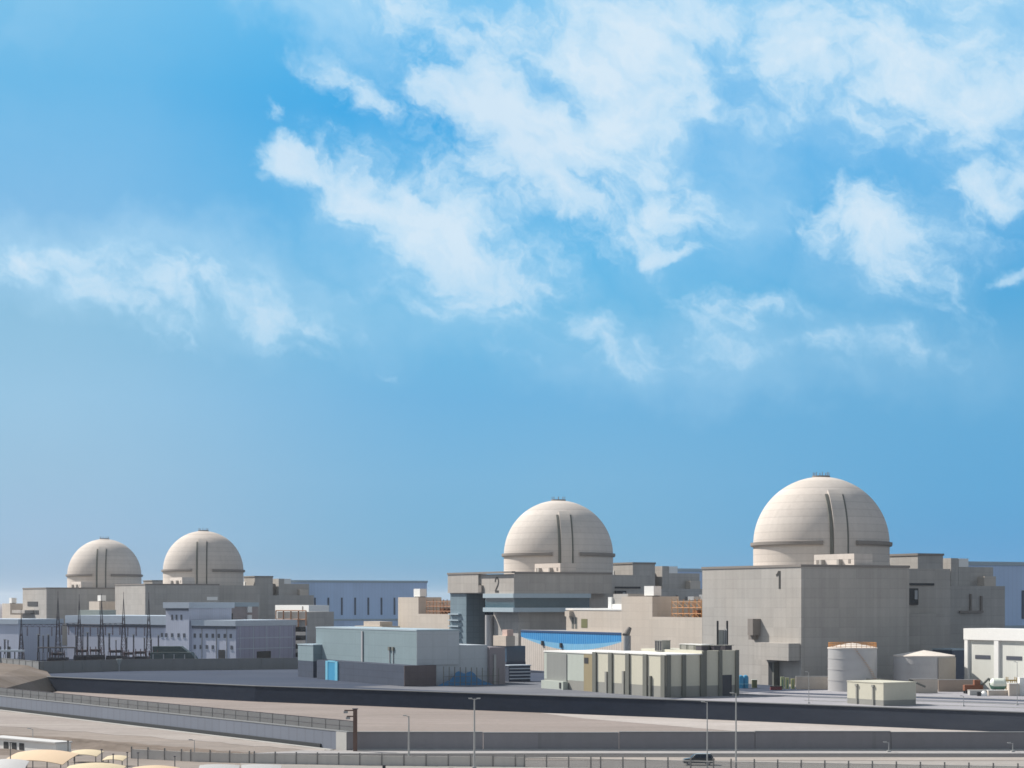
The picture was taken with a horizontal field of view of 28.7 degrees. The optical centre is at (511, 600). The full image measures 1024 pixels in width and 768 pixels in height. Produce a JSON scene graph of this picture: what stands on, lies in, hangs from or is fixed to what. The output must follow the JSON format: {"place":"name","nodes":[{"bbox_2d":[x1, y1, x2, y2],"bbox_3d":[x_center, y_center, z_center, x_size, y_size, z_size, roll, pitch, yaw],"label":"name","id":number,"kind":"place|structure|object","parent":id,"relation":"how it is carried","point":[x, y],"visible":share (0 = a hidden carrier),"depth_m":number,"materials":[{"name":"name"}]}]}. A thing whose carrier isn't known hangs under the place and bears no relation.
{"place":"outdoors","nodes":[
{"label":"outdoors","id":0,"kind":"place"},
{"bbox_2d":[0,749,21,754],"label":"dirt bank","id":1,"kind":"structure","parent":0,"point":[6,751],"depth_m":345.24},
{"bbox_2d":[0,663,54,691],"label":"embankment","id":2,"kind":"structure","parent":0,"point":[17,676],"depth_m":711.95,"materials":[{"name":"sand"}]},
{"bbox_2d":[80,610,115,614],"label":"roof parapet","id":3,"kind":"structure","parent":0,"point":[97,612],"depth_m":1083.17,"materials":[{"name":"beige concrete"}]},
{"bbox_2d":[47,738,182,751],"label":"dirt bank","id":4,"kind":"structure","parent":0,"point":[97,745],"depth_m":355.85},
{"bbox_2d":[4,734,242,752],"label":"dirt track","id":5,"kind":"structure","parent":0,"point":[156,746],"depth_m":365.45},
{"bbox_2d":[0,711,324,749],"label":"pale sand","id":6,"kind":"structure","parent":0,"point":[9,719],"depth_m":414.57,"materials":[{"name":"sand"}]},
{"bbox_2d":[0,711,334,767],"bbox_3d":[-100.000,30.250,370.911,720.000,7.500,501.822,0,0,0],"label":"road","id":7,"kind":"structure","parent":0,"point":[146,740],"depth_m":363.76,"materials":[{"name":"asphalt"}]},
{"bbox_2d":[0,759,28,767],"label":"shade canopy","id":8,"kind":"object","parent":7,"relation":"on","point":[11,763],"visible":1,"depth_m":295.45,"materials":[{"name":"white fabric"}]},
{"bbox_2d":[0,735,72,751],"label":"site cabin","id":9,"kind":"object","parent":7,"relation":"on","point":[24,743],"visible":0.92,"depth_m":346.91,"materials":[{"name":"white paint"}]},
{"bbox_2d":[7,750,78,767],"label":"shade canopy","id":10,"kind":"object","parent":7,"relation":"on","point":[59,757],"visible":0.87,"depth_m":314.15,"materials":[{"name":"beige fabric"}]},
{"bbox_2d":[72,749,103,762],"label":"shade canopy","id":11,"kind":"object","parent":7,"relation":"on","point":[92,752],"visible":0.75,"depth_m":328.30,"materials":[{"name":"beige fabric"}]},
{"bbox_2d":[67,763,125,767],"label":"shade canopy","id":12,"kind":"object","parent":7,"relation":"on","point":[96,765],"visible":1,"depth_m":291.21,"materials":[{"name":"beige fabric"}]},
{"bbox_2d":[102,755,128,764],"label":"shade canopy","id":13,"kind":"object","parent":7,"relation":"on","point":[122,758],"visible":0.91,"depth_m":320.70,"materials":[{"name":"beige fabric"}]},
{"bbox_2d":[133,765,178,767],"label":"shade canopy","id":14,"kind":"object","parent":7,"relation":"on","point":[155,766],"visible":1,"depth_m":291.96,"materials":[{"name":"beige fabric"}]},
{"bbox_2d":[0,710,333,749],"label":"kerb","id":15,"kind":"structure","parent":7,"relation":"on","point":[174,730],"depth_m":403.57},
{"bbox_2d":[199,764,239,767],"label":"shade canopy","id":16,"kind":"object","parent":7,"relation":"on","point":[219,766],"visible":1,"depth_m":296.03,"materials":[{"name":"white fabric"}]},
{"bbox_2d":[344,708,357,750],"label":"floodlight post","id":17,"kind":"object","parent":7,"relation":"on","point":[354,710],"visible":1,"depth_m":350.50,"materials":[{"name":"brown metal"}]},
{"bbox_2d":[232,602,258,619],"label":"mauve block","id":18,"kind":"structure","parent":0,"point":[244,610],"depth_m":1023.06,"materials":[{"name":"white paint"}]},
{"bbox_2d":[275,610,333,652],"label":"pipe rack building","id":19,"kind":"structure","parent":0,"point":[311,621],"depth_m":1015.06,"materials":[{"name":"concrete"}]},
{"bbox_2d":[275,605,328,611],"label":"white block","id":20,"kind":"structure","parent":19,"relation":"on","point":[316,608],"depth_m":1095.51,"materials":[{"name":"paint"}]},
{"bbox_2d":[359,621,399,627],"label":"rooftop unit","id":21,"kind":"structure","parent":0,"point":[377,623],"depth_m":907.19,"materials":[{"name":"beige concrete"}]},
{"bbox_2d":[30,645,988,698],"bbox_3d":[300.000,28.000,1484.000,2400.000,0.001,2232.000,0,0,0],"label":"platform ground","id":22,"kind":"structure","parent":0,"point":[276,677],"depth_m":730.12,"materials":[{"name":"concrete"}]},
{"bbox_2d":[2,598,22,617],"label":"stepped annex","id":23,"kind":"object","parent":22,"relation":"on","point":[10,606],"visible":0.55,"depth_m":1338.93,"materials":[{"name":"beige concrete"}]},
{"bbox_2d":[0,650,24,659],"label":"switch rack","id":24,"kind":"object","parent":22,"relation":"on","point":[14,651],"visible":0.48,"depth_m":820.00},
{"bbox_2d":[18,616,24,659],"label":"lightning mast","id":25,"kind":"object","parent":22,"relation":"on","point":[22,648],"visible":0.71,"depth_m":879.77,"materials":[{"name":"metal"}]},
{"bbox_2d":[0,618,63,659],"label":"building","id":26,"kind":"structure","parent":22,"relation":"on","point":[10,629],"depth_m":941.47,"materials":[{"name":"metal"}]},
{"bbox_2d":[37,647,74,660],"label":"busbar frame","id":27,"kind":"object","parent":22,"relation":"on","point":[50,651],"visible":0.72,"depth_m":839.80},
{"bbox_2d":[54,601,60,656],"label":"lightning mast","id":28,"kind":"object","parent":22,"relation":"on","point":[57,619],"visible":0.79,"depth_m":871.68,"materials":[{"name":"metal"}]},
{"bbox_2d":[47,650,68,660],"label":"transformer","id":29,"kind":"object","parent":22,"relation":"on","point":[58,658],"visible":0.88,"depth_m":840.20,"materials":[{"name":"metal"}]},
{"bbox_2d":[76,601,81,654],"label":"lightning mast","id":30,"kind":"object","parent":22,"relation":"on","point":[80,640],"visible":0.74,"depth_m":879.72,"materials":[{"name":"metal"}]},
{"bbox_2d":[73,647,87,660],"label":"transformer","id":31,"kind":"object","parent":22,"relation":"on","point":[80,657],"visible":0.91,"depth_m":843.20,"materials":[{"name":"metal"}]},
{"bbox_2d":[12,580,162,644],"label":"auxiliary building","id":32,"kind":"structure","parent":22,"relation":"on","point":[39,603],"depth_m":1267.63,"materials":[{"name":"concrete"}]},
{"bbox_2d":[66,536,142,587],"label":"reactor dome","id":33,"kind":"structure","parent":32,"relation":"on","point":[103,562],"depth_m":1305.73,"materials":[{"name":"concrete"}]},
{"bbox_2d":[86,647,104,659],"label":"transformer","id":34,"kind":"object","parent":22,"relation":"on","point":[95,657],"visible":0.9,"depth_m":840.20,"materials":[{"name":"metal"}]},
{"bbox_2d":[98,594,104,654],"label":"lightning mast","id":35,"kind":"object","parent":22,"relation":"on","point":[103,645],"visible":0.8,"depth_m":864.91,"materials":[{"name":"metal"}]},
{"bbox_2d":[89,595,114,609],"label":"stepped annex","id":36,"kind":"object","parent":22,"relation":"on","point":[106,605],"visible":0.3,"depth_m":1226.44,"materials":[{"name":"beige concrete"}]},
{"bbox_2d":[106,648,125,659],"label":"transformer","id":37,"kind":"object","parent":22,"relation":"on","point":[111,657],"visible":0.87,"depth_m":844.55,"materials":[{"name":"metal"}]},
{"bbox_2d":[120,592,125,654],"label":"lightning mast","id":38,"kind":"object","parent":22,"relation":"on","point":[122,633],"visible":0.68,"depth_m":875.49,"materials":[{"name":"metal"}]},
{"bbox_2d":[132,649,147,658],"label":"transformer","id":39,"kind":"object","parent":22,"relation":"on","point":[140,652],"visible":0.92,"depth_m":844.43,"materials":[{"name":"metal"}]},
{"bbox_2d":[146,599,150,654],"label":"lightning mast","id":40,"kind":"object","parent":22,"relation":"on","point":[149,624],"visible":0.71,"depth_m":871.59,"materials":[{"name":"metal"}]},
{"bbox_2d":[0,658,297,672],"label":"boundary wall","id":41,"kind":"structure","parent":22,"relation":"on","point":[163,664],"depth_m":804.70,"materials":[{"name":"concrete"}]},
{"bbox_2d":[150,646,197,658],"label":"dark shelter","id":42,"kind":"object","parent":22,"relation":"on","point":[172,652],"visible":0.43,"depth_m":838.00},
{"bbox_2d":[65,602,306,659],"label":"white hall","id":43,"kind":"structure","parent":22,"relation":"on","point":[206,630],"depth_m":922.26,"materials":[{"name":"grey metal"}]},
{"bbox_2d":[115,576,313,619],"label":"auxiliary building","id":44,"kind":"structure","parent":22,"relation":"on","point":[268,593],"depth_m":1183.23,"materials":[{"name":"concrete"}]},
{"bbox_2d":[161,528,244,584],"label":"reactor dome","id":45,"kind":"structure","parent":44,"relation":"on","point":[202,556],"depth_m":1192.90,"materials":[{"name":"concrete"}]},
{"bbox_2d":[297,644,330,677],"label":"switch kiosk","id":46,"kind":"object","parent":22,"relation":"on","point":[309,655],"visible":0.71,"depth_m":731.87,"materials":[{"name":"metal"}]},
{"bbox_2d":[291,580,427,626],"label":"turbine hall","id":47,"kind":"structure","parent":22,"relation":"on","point":[354,602],"depth_m":1274.36,"materials":[{"name":"metal"}]},
{"bbox_2d":[316,626,504,685],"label":"bluegrey building","id":48,"kind":"structure","parent":22,"relation":"on","point":[394,656],"depth_m":671.46,"materials":[{"name":"concrete"}]},
{"bbox_2d":[325,660,337,680],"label":"door","id":49,"kind":"structure","parent":48,"relation":"in","point":[331,667],"depth_m":706.11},
{"bbox_2d":[398,589,449,628],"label":"stepped annex","id":50,"kind":"object","parent":22,"relation":"on","point":[412,612],"visible":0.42,"depth_m":897.97,"materials":[{"name":"beige concrete"}]},
{"bbox_2d":[426,599,449,613],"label":"scaffold","id":51,"kind":"object","parent":50,"relation":"on","point":[443,610],"visible":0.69,"depth_m":887.08,"materials":[{"name":"beige metal"}]},
{"bbox_2d":[438,671,492,685],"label":"tarpaulin heap","id":52,"kind":"object","parent":22,"relation":"on","point":[468,679],"visible":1,"depth_m":663.63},
{"bbox_2d":[493,630,525,664],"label":"entrance pod","id":53,"kind":"object","parent":22,"relation":"on","point":[514,654],"visible":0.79,"depth_m":788.48,"materials":[{"name":"beige concrete"}]},
{"bbox_2d":[505,664,530,681],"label":"louvred cabinet","id":54,"kind":"object","parent":22,"relation":"on","point":[517,673],"visible":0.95,"depth_m":691.78,"materials":[{"name":"metal"}]},
{"bbox_2d":[447,562,701,646],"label":"auxiliary building","id":55,"kind":"structure","parent":22,"relation":"on","point":[484,608],"depth_m":836.62,"materials":[{"name":"concrete"}]},
{"bbox_2d":[502,496,614,574],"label":"reactor dome","id":56,"kind":"structure","parent":55,"relation":"on","point":[558,530],"depth_m":864.80,"materials":[{"name":"concrete"}]},
{"bbox_2d":[621,586,701,650],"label":"stepped annex","id":57,"kind":"object","parent":22,"relation":"on","point":[648,617],"visible":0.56,"depth_m":729.88,"materials":[{"name":"beige concrete"}]},
{"bbox_2d":[672,599,701,616],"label":"scaffold","id":58,"kind":"object","parent":57,"relation":"on","point":[697,613],"visible":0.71,"depth_m":714.93,"materials":[{"name":"orange metal"}]},
{"bbox_2d":[678,568,701,588],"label":"turbine hall","id":59,"kind":"structure","parent":22,"relation":"on","point":[682,570],"depth_m":931.01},
{"bbox_2d":[796,676,827,688],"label":"dike wall","id":60,"kind":"structure","parent":22,"relation":"on","point":[811,682],"depth_m":632.00,"materials":[{"name":"beige concrete"}]},
{"bbox_2d":[681,690,1023,711],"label":"apron","id":61,"kind":"object","parent":22,"relation":"on","point":[828,701],"visible":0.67,"depth_m":566.97,"materials":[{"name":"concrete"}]},
{"bbox_2d":[827,642,877,691],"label":"storage tank","id":62,"kind":"object","parent":61,"relation":"on","point":[851,661],"visible":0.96,"depth_m":615.72,"materials":[{"name":"metal"}]},
{"bbox_2d":[847,680,916,705],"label":"cream cube","id":63,"kind":"object","parent":61,"relation":"on","point":[882,692],"visible":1,"depth_m":536.02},
{"bbox_2d":[804,700,1023,707],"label":"kerb","id":64,"kind":"structure","parent":61,"relation":"on","point":[928,704],"depth_m":533.99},
{"bbox_2d":[911,679,937,692],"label":"dike wall","id":65,"kind":"structure","parent":61,"relation":"on","point":[931,685],"depth_m":606.00,"materials":[{"name":"beige concrete"}]},
{"bbox_2d":[831,698,1023,704],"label":"kerb","id":66,"kind":"structure","parent":61,"relation":"on","point":[949,702],"depth_m":548.86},
{"bbox_2d":[938,679,975,691],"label":"dike wall","id":67,"kind":"structure","parent":61,"relation":"on","point":[950,685],"depth_m":616.00,"materials":[{"name":"concrete"}]},
{"bbox_2d":[963,678,989,693],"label":"rusty excavator","id":68,"kind":"object","parent":61,"relation":"on","point":[976,685],"visible":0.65,"depth_m":602.80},
{"bbox_2d":[987,690,1007,695],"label":"plinth","id":69,"kind":"structure","parent":61,"relation":"on","point":[997,692],"depth_m":590.00,"materials":[{"name":"beige concrete"}]},
{"bbox_2d":[989,678,1006,689],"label":"pressure vessel","id":70,"kind":"object","parent":61,"relation":"on","point":[997,683],"visible":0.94,"depth_m":596.67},
{"bbox_2d":[1007,683,1019,695],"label":"cream container","id":71,"kind":"object","parent":61,"relation":"on","point":[1012,689],"visible":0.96,"depth_m":588.00,"materials":[{"name":"metal"}]},
{"bbox_2d":[1017,677,1023,695],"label":"white cabinet","id":72,"kind":"object","parent":61,"relation":"on","point":[1020,680],"visible":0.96,"depth_m":590.00,"materials":[{"name":"metal"}]},
{"bbox_2d":[701,553,1004,686],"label":"auxiliary building","id":73,"kind":"structure","parent":22,"relation":"on","point":[790,622],"depth_m":666.89,"materials":[{"name":"concrete"}]},
{"bbox_2d":[768,662,771,684],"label":"doorway","id":74,"kind":"structure","parent":73,"relation":"in","point":[769,663],"depth_m":662.93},
{"bbox_2d":[750,472,892,565],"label":"reactor dome","id":75,"kind":"structure","parent":73,"relation":"on","point":[804,521],"depth_m":696.89,"materials":[{"name":"concrete"}]},
{"bbox_2d":[893,650,955,680],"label":"storage tank","id":76,"kind":"object","parent":22,"relation":"on","point":[923,664],"visible":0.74,"depth_m":631.99,"materials":[{"name":"metal"}]},
{"bbox_2d":[932,648,963,678],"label":"grey cabin","id":77,"kind":"object","parent":22,"relation":"on","point":[958,653],"visible":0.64,"depth_m":667.77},
{"bbox_2d":[963,628,1023,689],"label":"building","id":78,"kind":"structure","parent":22,"relation":"on","point":[990,653],"depth_m":629.34,"materials":[{"name":"paint"}]},
{"bbox_2d":[971,643,993,689],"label":"door","id":79,"kind":"structure","parent":78,"relation":"in","point":[982,655],"depth_m":633.88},
{"bbox_2d":[1002,644,1023,689],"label":"door","id":80,"kind":"structure","parent":78,"relation":"in","point":[1011,653],"depth_m":621.77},
{"bbox_2d":[968,561,1023,628],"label":"turbine hall","id":81,"kind":"structure","parent":22,"relation":"on","point":[1009,576],"depth_m":771.49,"materials":[{"name":"metal"}]},
{"bbox_2d":[0,0,1023,603],"label":"sky","id":82,"kind":"structure","parent":0,"point":[323,289],"materials":[{"name":"blue"}]},
{"bbox_2d":[54,691,989,731],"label":"sand strip","id":83,"kind":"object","parent":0,"point":[374,718],"visible":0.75,"depth_m":560.24,"materials":[{"name":"sand"}]},
{"bbox_2d":[361,682,750,698],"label":"yard paving","id":84,"kind":"structure","parent":0,"point":[534,688],"depth_m":631.08,"materials":[{"name":"concrete"}]},
{"bbox_2d":[443,666,498,685],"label":"palisade fence","id":85,"kind":"object","parent":84,"relation":"on","point":[460,676],"visible":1,"depth_m":661.81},
{"bbox_2d":[541,648,738,697],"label":"cream pilaster building","id":86,"kind":"structure","parent":84,"relation":"on","point":[669,673],"depth_m":590.12,"materials":[{"name":"white paint"}]},
{"bbox_2d":[547,653,566,680],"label":"roller door","id":87,"kind":"structure","parent":86,"relation":"in","point":[556,663],"depth_m":636.05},
{"bbox_2d":[622,627,631,650],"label":"slanted flue","id":88,"kind":"object","parent":86,"relation":"on","point":[627,638],"visible":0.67,"depth_m":689.18,"materials":[{"name":"grey metal"}]},
{"bbox_2d":[654,640,670,650],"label":"roof cabinet","id":89,"kind":"object","parent":86,"relation":"on","point":[660,645],"visible":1,"depth_m":603.48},
{"bbox_2d":[680,644,713,649],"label":"air handler","id":90,"kind":"object","parent":86,"relation":"on","point":[688,646],"visible":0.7,"depth_m":596.12,"materials":[{"name":"white paint"}]},
{"bbox_2d":[717,621,727,644],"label":"exhaust frame","id":91,"kind":"object","parent":86,"relation":"attached to","point":[722,637],"visible":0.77,"depth_m":600.75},
{"bbox_2d":[722,675,731,695],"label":"door","id":92,"kind":"structure","parent":86,"relation":"in","point":[726,679],"depth_m":588.40,"materials":[{"name":"grey metal"}]},
{"bbox_2d":[521,629,620,670],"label":"painted building","id":93,"kind":"structure","parent":0,"point":[536,643],"depth_m":786.87,"materials":[{"name":"paint"}]},
{"bbox_2d":[565,608,620,631],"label":"roof block","id":94,"kind":"structure","parent":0,"point":[595,619],"depth_m":766.56,"materials":[{"name":"beige concrete"}]},
{"bbox_2d":[565,611,576,628],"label":"vent duct","id":95,"kind":"structure","parent":94,"relation":"in","point":[567,613],"depth_m":779.88,"materials":[{"name":"grey metal"}]},
{"bbox_2d":[608,594,643,607],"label":"roof hut","id":96,"kind":"object","parent":94,"relation":"on","point":[614,601],"visible":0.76,"depth_m":756.38,"materials":[{"name":"concrete"}]},
{"bbox_2d":[240,761,1023,767],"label":"road","id":97,"kind":"structure","parent":0,"point":[658,764],"depth_m":321.43,"materials":[{"name":"asphalt"}]},
{"bbox_2d":[241,764,281,767],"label":"shade canopy","id":98,"kind":"object","parent":97,"relation":"on","point":[260,766],"visible":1,"depth_m":296.05,"materials":[{"name":"white fabric"}]},
{"bbox_2d":[403,715,409,755],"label":"lamp pole","id":99,"kind":"object","parent":97,"relation":"on","point":[408,736],"visible":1,"depth_m":321.40,"materials":[{"name":"metal"}]},
{"bbox_2d":[468,698,479,767],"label":"lamp pole","id":100,"kind":"object","parent":97,"relation":"on","point":[473,766],"visible":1,"depth_m":315.88,"materials":[{"name":"metal"}]},
{"bbox_2d":[131,746,1023,767],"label":"roadside fence","id":101,"kind":"object","parent":97,"relation":"on","point":[403,760],"visible":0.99,"depth_m":321.87,"materials":[{"name":"metal"}]},
{"bbox_2d":[682,753,714,764],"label":"car","id":102,"kind":"object","parent":97,"relation":"on","point":[696,757],"visible":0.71,"depth_m":321.55,"materials":[{"name":"grey paint"}]},
{"bbox_2d":[701,701,708,767],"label":"lamp pole","id":103,"kind":"object","parent":97,"relation":"on","point":[707,735],"visible":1,"depth_m":313.91,"materials":[{"name":"metal"}]},
{"bbox_2d":[730,692,736,767],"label":"lamp pole","id":104,"kind":"object","parent":97,"relation":"on","point":[735,728],"visible":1,"depth_m":310.91,"materials":[{"name":"metal"}]},
{"bbox_2d":[255,750,1023,753],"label":"pavement","id":105,"kind":"structure","parent":0,"point":[658,751],"depth_m":347.53,"materials":[{"name":"concrete"}]},
{"bbox_2d":[295,754,1023,756],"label":"access road","id":106,"kind":"structure","parent":0,"point":[751,755],"depth_m":342.21,"materials":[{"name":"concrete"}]},
{"bbox_2d":[544,713,988,731],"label":"pale track","id":107,"kind":"structure","parent":0,"point":[728,725],"depth_m":528.31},
{"bbox_2d":[525,757,1023,760],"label":"verge","id":108,"kind":"structure","parent":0,"point":[840,758],"depth_m":335.32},
{"label":"ground","id":109,"kind":"structure","parent":0,"visible":0},
{"bbox_2d":[0,695,351,749],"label":"panel retaining wall","id":110,"kind":"structure","parent":109,"relation":"on","point":[301,735],"depth_m":404.25,"materials":[{"name":"concrete"}]},
{"bbox_2d":[0,687,352,730],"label":"fence","id":111,"kind":"object","parent":110,"relation":"on","point":[323,723],"visible":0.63,"depth_m":408.87,"materials":[{"name":"silver metal"}]},
{"bbox_2d":[47,676,1023,731],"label":"lined wall","id":112,"kind":"structure","parent":109,"relation":"on","point":[954,719],"depth_m":581.47,"materials":[{"name":"concrete"}]},
{"bbox_2d":[347,731,1023,749],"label":"concrete retaining wall","id":113,"kind":"structure","parent":109,"relation":"on","point":[662,740],"depth_m":353.00,"materials":[{"name":"concrete"}]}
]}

